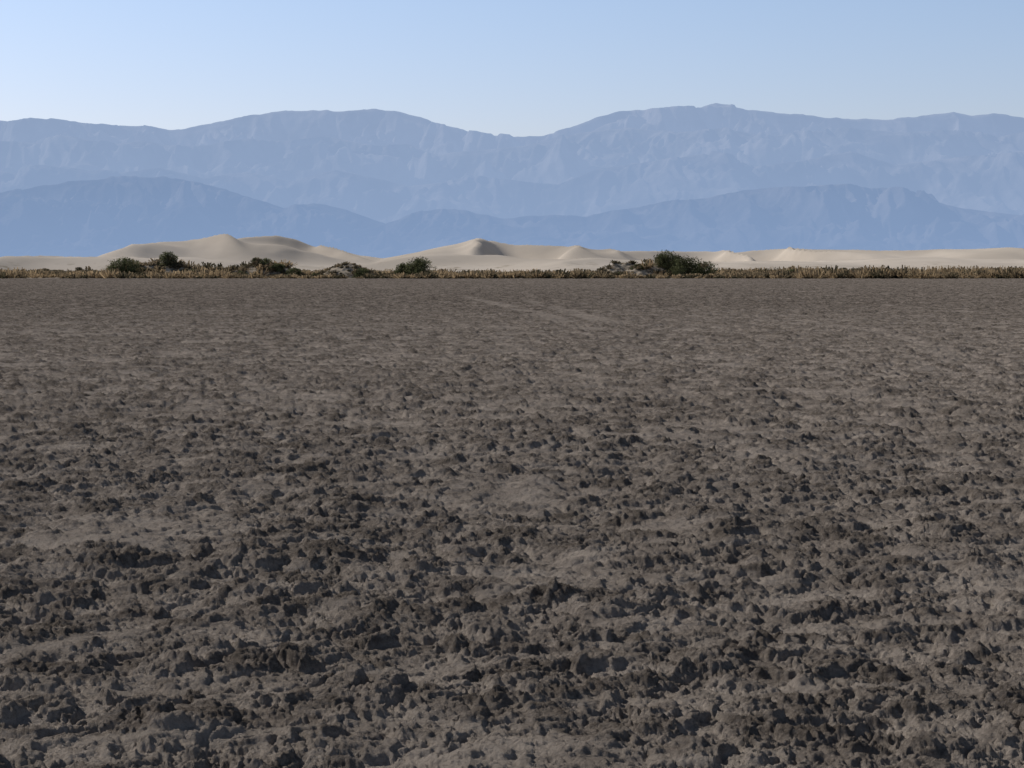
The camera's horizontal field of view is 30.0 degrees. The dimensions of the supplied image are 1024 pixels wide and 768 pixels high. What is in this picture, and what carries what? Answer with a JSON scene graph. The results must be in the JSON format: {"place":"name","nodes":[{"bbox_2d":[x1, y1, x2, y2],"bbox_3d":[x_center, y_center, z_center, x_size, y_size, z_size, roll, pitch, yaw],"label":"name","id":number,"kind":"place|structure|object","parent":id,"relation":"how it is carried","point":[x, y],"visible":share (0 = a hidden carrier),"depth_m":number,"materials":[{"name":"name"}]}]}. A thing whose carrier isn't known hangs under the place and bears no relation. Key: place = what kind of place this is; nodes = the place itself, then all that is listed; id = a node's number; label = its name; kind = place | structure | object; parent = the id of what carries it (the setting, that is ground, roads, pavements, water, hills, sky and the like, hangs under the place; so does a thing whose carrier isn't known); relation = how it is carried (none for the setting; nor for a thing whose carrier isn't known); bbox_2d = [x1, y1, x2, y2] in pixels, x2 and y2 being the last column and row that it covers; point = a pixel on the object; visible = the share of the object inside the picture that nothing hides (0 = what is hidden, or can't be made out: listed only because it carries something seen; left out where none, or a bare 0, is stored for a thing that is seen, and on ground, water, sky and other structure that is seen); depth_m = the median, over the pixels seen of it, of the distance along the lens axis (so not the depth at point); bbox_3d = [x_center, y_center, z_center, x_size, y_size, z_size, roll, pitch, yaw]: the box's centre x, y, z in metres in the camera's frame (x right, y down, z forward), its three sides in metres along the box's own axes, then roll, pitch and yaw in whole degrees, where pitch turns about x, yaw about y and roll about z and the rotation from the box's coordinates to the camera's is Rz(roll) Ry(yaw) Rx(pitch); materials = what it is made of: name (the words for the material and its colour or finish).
{"place":"outdoors","nodes":[
{"label":"outdoors","id":0,"kind":"place"},
{"bbox_2d":[0,277,1023,767],"bbox_3d":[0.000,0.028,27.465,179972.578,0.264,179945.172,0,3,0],"label":"playa ground","id":1,"kind":"structure","parent":0,"point":[510,523],"depth_m":12.67,"materials":[{"name":"soil"}]},
{"bbox_2d":[106,257,145,274],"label":"mesquite bush","id":2,"kind":"object","parent":1,"relation":"on","point":[129,265],"visible":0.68,"depth_m":362.76,"materials":[{"name":"green plant"}]},
{"bbox_2d":[142,263,190,273],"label":"sand hummock","id":3,"kind":"object","parent":1,"relation":"on","point":[172,269],"visible":0.16,"depth_m":366.99,"materials":[{"name":"beige sand"}]},
{"bbox_2d":[157,251,177,265],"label":"mesquite bush","id":4,"kind":"object","parent":3,"relation":"on","point":[164,258],"visible":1,"depth_m":367.60,"materials":[{"name":"green plant"}]},
{"bbox_2d":[176,268,201,272],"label":"mesquite bush","id":5,"kind":"object","parent":3,"relation":"on","point":[186,269],"visible":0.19,"depth_m":364.44,"materials":[{"name":"green plant"}]},
{"bbox_2d":[234,263,287,276],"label":"sand hummock","id":6,"kind":"object","parent":1,"relation":"on","point":[255,269],"visible":0.2,"depth_m":371.15,"materials":[{"name":"beige sand"}]},
{"bbox_2d":[247,257,271,265],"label":"mesquite bush","id":7,"kind":"object","parent":6,"relation":"on","point":[255,260],"visible":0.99,"depth_m":372.42,"materials":[{"name":"green plant"}]},
{"bbox_2d":[267,263,285,271],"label":"mesquite bush","id":8,"kind":"object","parent":6,"relation":"on","point":[275,266],"visible":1,"depth_m":370.54,"materials":[{"name":"green plant"}]},
{"bbox_2d":[286,266,302,276],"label":"mesquite bush","id":9,"kind":"object","parent":1,"relation":"on","point":[295,271],"visible":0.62,"depth_m":365.18,"materials":[{"name":"green plant"}]},
{"bbox_2d":[323,264,373,277],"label":"sand hummock","id":10,"kind":"object","parent":1,"relation":"on","point":[344,269],"visible":0.23,"depth_m":370.11,"materials":[{"name":"beige sand"}]},
{"bbox_2d":[352,268,372,277],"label":"mesquite bush","id":11,"kind":"object","parent":1,"relation":"on","point":[359,272],"visible":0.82,"depth_m":366.92,"materials":[{"name":"green plant"}]},
{"bbox_2d":[394,262,410,273],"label":"mesquite bush","id":12,"kind":"object","parent":1,"relation":"on","point":[399,270],"visible":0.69,"depth_m":371.00,"materials":[{"name":"green plant"}]},
{"bbox_2d":[403,257,435,274],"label":"mesquite bush","id":13,"kind":"object","parent":1,"relation":"on","point":[418,265],"visible":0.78,"depth_m":368.60,"materials":[{"name":"green plant"}]},
{"bbox_2d":[34,259,884,276],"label":"hummock brush","id":14,"kind":"object","parent":1,"relation":"on","point":[162,266],"visible":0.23,"depth_m":370.57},
{"bbox_2d":[0,257,1023,278],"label":"desert brush","id":15,"kind":"object","parent":1,"relation":"on","point":[808,272],"visible":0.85,"depth_m":347.90,"materials":[{"name":"brown plant"}]},
{"bbox_2d":[605,262,683,276],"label":"sand hummock","id":16,"kind":"object","parent":1,"relation":"on","point":[626,266],"visible":0.21,"depth_m":368.44,"materials":[{"name":"beige sand"}]},
{"bbox_2d":[629,264,648,269],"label":"mesquite bush","id":17,"kind":"object","parent":16,"relation":"on","point":[636,266],"visible":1,"depth_m":366.58,"materials":[{"name":"green plant"}]},
{"bbox_2d":[652,249,683,270],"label":"mesquite bush","id":18,"kind":"object","parent":16,"relation":"on","point":[664,258],"visible":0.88,"depth_m":366.42,"materials":[{"name":"green plant"}]},
{"bbox_2d":[665,255,704,277],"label":"mesquite bush","id":19,"kind":"object","parent":1,"relation":"on","point":[684,264],"visible":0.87,"depth_m":362.29,"materials":[{"name":"green plant"}]},
{"bbox_2d":[689,261,718,276],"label":"mesquite bush","id":20,"kind":"object","parent":1,"relation":"on","point":[705,270],"visible":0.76,"depth_m":360.73,"materials":[{"name":"green plant"}]},
{"bbox_2d":[0,176,1023,257],"bbox_3d":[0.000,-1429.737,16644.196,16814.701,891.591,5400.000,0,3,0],"label":"foothill range","id":21,"kind":"structure","parent":0,"point":[89,218],"depth_m":16677.60,"materials":[{"name":"blue stone"}]},
{"bbox_2d":[0,127,1023,185],"bbox_3d":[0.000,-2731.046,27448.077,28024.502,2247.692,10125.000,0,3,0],"label":"distant mountain range","id":22,"kind":"structure","parent":0,"point":[559,159],"depth_m":28021.91,"materials":[{"name":"blue stone"}]},
{"bbox_2d":[0,151,1023,223],"bbox_3d":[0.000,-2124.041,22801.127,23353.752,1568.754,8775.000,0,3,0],"label":"distant mountain range","id":23,"kind":"structure","parent":0,"point":[992,183],"depth_m":23682.01,"materials":[{"name":"blue stone"}]},
{"bbox_2d":[0,103,1023,154],"bbox_3d":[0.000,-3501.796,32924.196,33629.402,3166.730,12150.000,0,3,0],"label":"distant mountain range","id":24,"kind":"structure","parent":0,"point":[376,127],"depth_m":35269.07,"materials":[{"name":"blue stone"}]},
{"bbox_2d":[0,234,1023,271],"bbox_3d":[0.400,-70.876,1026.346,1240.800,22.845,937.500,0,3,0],"label":"sand dunes","id":25,"kind":"structure","parent":0,"point":[225,250],"depth_m":1078.42,"materials":[{"name":"beige sand"}]},
{"bbox_2d":[0,0,1023,136],"label":"sky","id":26,"kind":"structure","parent":0,"point":[516,68],"materials":[{"name":"blue"}]}
]}

